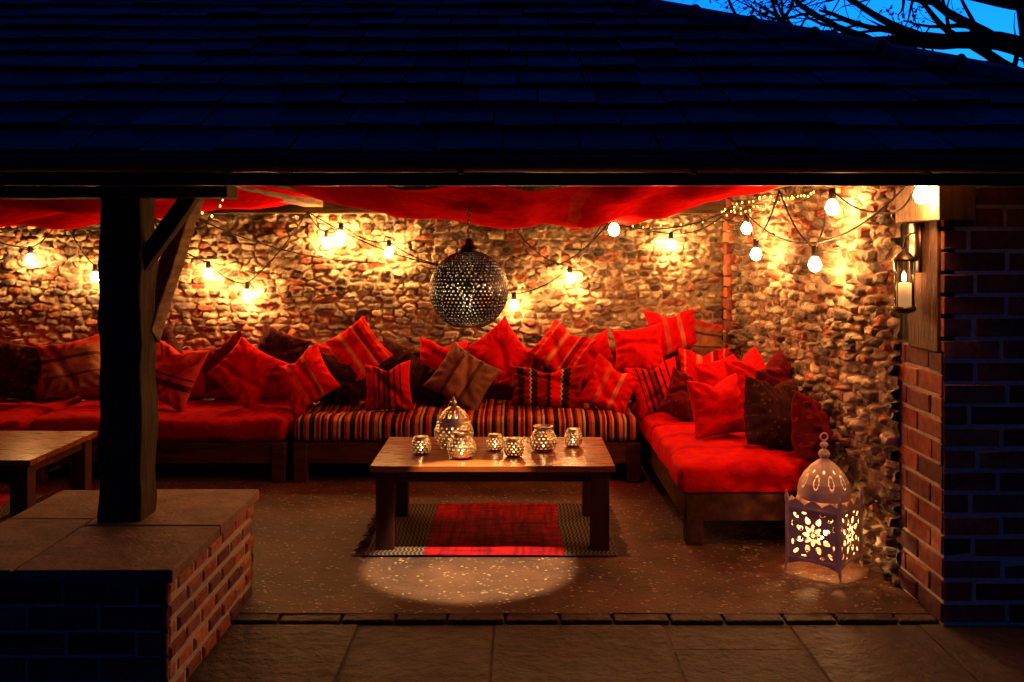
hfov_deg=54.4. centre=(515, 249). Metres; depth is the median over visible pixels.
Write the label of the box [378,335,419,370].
cushion
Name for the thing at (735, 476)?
bench sofa
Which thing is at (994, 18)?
sky
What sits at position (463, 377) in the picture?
cushion
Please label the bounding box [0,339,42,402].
cushion
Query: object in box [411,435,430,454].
tealight holder
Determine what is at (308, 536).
patio floor
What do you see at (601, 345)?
cushion
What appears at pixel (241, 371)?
cushion
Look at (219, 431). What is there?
bench sofa
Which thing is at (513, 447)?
tealight holder
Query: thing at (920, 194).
festoon string lights
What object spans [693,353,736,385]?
cushion
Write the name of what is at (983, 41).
tree
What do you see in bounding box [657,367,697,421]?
cushion
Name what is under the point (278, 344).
cushion
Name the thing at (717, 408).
cushion
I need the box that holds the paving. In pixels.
[186,614,1023,681]
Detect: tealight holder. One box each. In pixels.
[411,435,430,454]
[447,430,476,459]
[486,433,503,451]
[503,436,523,457]
[529,424,556,451]
[564,427,582,446]
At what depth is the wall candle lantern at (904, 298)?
4.83 m
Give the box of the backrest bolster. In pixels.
[0,348,702,398]
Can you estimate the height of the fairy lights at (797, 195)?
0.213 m
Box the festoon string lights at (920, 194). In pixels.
[0,186,929,309]
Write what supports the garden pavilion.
on the ground
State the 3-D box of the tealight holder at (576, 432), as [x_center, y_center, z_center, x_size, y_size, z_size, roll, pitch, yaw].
[0.360,1.173,6.230,0.116,0.112,0.117,0,0,0]
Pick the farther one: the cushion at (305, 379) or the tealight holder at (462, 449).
the cushion at (305, 379)
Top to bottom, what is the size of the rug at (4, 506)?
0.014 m
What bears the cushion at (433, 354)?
on the bench sofa at (326, 433)
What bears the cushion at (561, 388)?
on the bench sofa at (326, 433)
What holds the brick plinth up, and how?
on the paving
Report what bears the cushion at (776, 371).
on the bench sofa at (735, 476)
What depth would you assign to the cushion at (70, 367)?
7.88 m
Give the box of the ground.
[247,613,914,616]
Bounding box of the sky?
[665,0,1023,67]
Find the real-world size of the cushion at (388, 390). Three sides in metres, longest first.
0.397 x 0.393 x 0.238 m
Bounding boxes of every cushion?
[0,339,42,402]
[36,334,99,399]
[155,340,210,411]
[161,324,183,353]
[195,329,241,393]
[206,336,289,407]
[258,323,311,363]
[270,343,341,415]
[316,351,362,405]
[318,315,392,380]
[363,360,414,410]
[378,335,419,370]
[409,354,444,406]
[420,337,468,367]
[422,340,502,410]
[466,316,532,385]
[491,349,544,386]
[508,364,587,408]
[526,319,597,371]
[578,330,615,383]
[578,352,637,413]
[611,322,663,371]
[623,356,676,421]
[643,309,696,356]
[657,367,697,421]
[663,350,694,371]
[677,348,728,380]
[686,373,744,438]
[687,318,723,355]
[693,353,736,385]
[724,346,765,407]
[743,376,797,449]
[755,348,791,386]
[791,391,835,461]
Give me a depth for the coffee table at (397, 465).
5.71 m
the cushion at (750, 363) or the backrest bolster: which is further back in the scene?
the backrest bolster
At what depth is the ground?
4.93 m
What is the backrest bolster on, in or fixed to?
on the bench sofa at (18, 415)
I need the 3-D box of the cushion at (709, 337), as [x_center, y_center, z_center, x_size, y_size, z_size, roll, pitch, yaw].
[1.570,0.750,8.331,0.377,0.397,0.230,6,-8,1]
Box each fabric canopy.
[0,186,310,229]
[291,186,778,228]
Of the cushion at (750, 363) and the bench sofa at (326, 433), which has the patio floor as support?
the bench sofa at (326, 433)
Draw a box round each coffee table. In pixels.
[0,431,97,517]
[370,437,614,550]
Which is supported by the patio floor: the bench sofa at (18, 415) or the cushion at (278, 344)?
the bench sofa at (18, 415)
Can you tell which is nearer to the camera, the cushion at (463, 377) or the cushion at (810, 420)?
the cushion at (810, 420)
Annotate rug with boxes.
[0,494,52,522]
[352,503,630,556]
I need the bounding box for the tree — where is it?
[691,0,1023,66]
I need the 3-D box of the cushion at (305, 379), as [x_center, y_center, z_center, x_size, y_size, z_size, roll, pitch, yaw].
[-1.660,1.012,7.824,0.454,0.455,0.235,-31,-19,-12]
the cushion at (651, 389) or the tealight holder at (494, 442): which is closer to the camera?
the tealight holder at (494, 442)
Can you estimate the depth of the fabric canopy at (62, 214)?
6.43 m
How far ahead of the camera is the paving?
4.34 m
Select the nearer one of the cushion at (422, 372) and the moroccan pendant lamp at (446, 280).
the moroccan pendant lamp at (446, 280)
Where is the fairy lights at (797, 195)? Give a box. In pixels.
[200,191,814,227]
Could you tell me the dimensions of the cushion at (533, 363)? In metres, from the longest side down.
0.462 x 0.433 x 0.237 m
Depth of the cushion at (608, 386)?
7.62 m
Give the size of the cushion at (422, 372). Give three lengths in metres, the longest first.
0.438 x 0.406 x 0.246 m
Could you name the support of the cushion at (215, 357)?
on the bench sofa at (219, 431)
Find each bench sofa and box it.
[0,396,81,482]
[29,398,312,482]
[293,398,640,482]
[630,400,821,544]
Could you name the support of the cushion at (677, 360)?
on the bench sofa at (735, 476)
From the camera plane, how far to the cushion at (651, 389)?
7.60 m
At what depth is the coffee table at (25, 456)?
6.26 m
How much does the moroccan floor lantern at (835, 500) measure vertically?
0.741 m
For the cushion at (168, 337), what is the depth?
8.20 m
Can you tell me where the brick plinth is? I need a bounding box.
[0,489,258,681]
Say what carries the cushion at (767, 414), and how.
on the bench sofa at (735, 476)
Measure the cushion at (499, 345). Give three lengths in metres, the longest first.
0.436 x 0.421 x 0.228 m
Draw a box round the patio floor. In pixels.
[0,457,929,613]
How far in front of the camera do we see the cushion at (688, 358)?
7.87 m
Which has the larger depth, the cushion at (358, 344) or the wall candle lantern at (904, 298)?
the cushion at (358, 344)
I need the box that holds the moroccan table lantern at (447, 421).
[434,396,472,450]
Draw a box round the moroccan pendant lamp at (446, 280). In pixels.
[429,207,508,327]
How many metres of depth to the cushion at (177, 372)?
7.72 m
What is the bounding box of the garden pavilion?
[0,0,1023,625]
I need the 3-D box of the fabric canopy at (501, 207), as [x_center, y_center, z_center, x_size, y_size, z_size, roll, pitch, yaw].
[0.110,-0.316,6.254,3.020,0.368,3.314,0,0,0]
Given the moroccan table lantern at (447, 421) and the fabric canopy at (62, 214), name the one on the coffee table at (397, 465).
the moroccan table lantern at (447, 421)
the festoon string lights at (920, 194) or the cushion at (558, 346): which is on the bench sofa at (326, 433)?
the cushion at (558, 346)
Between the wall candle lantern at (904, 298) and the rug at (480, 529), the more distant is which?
the rug at (480, 529)
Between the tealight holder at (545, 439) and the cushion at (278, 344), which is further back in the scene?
the cushion at (278, 344)
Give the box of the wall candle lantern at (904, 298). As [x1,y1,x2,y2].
[892,223,921,313]
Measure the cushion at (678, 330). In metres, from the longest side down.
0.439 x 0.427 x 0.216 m
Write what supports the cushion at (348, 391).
on the bench sofa at (326, 433)
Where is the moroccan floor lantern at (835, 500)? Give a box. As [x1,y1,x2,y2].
[784,432,863,581]

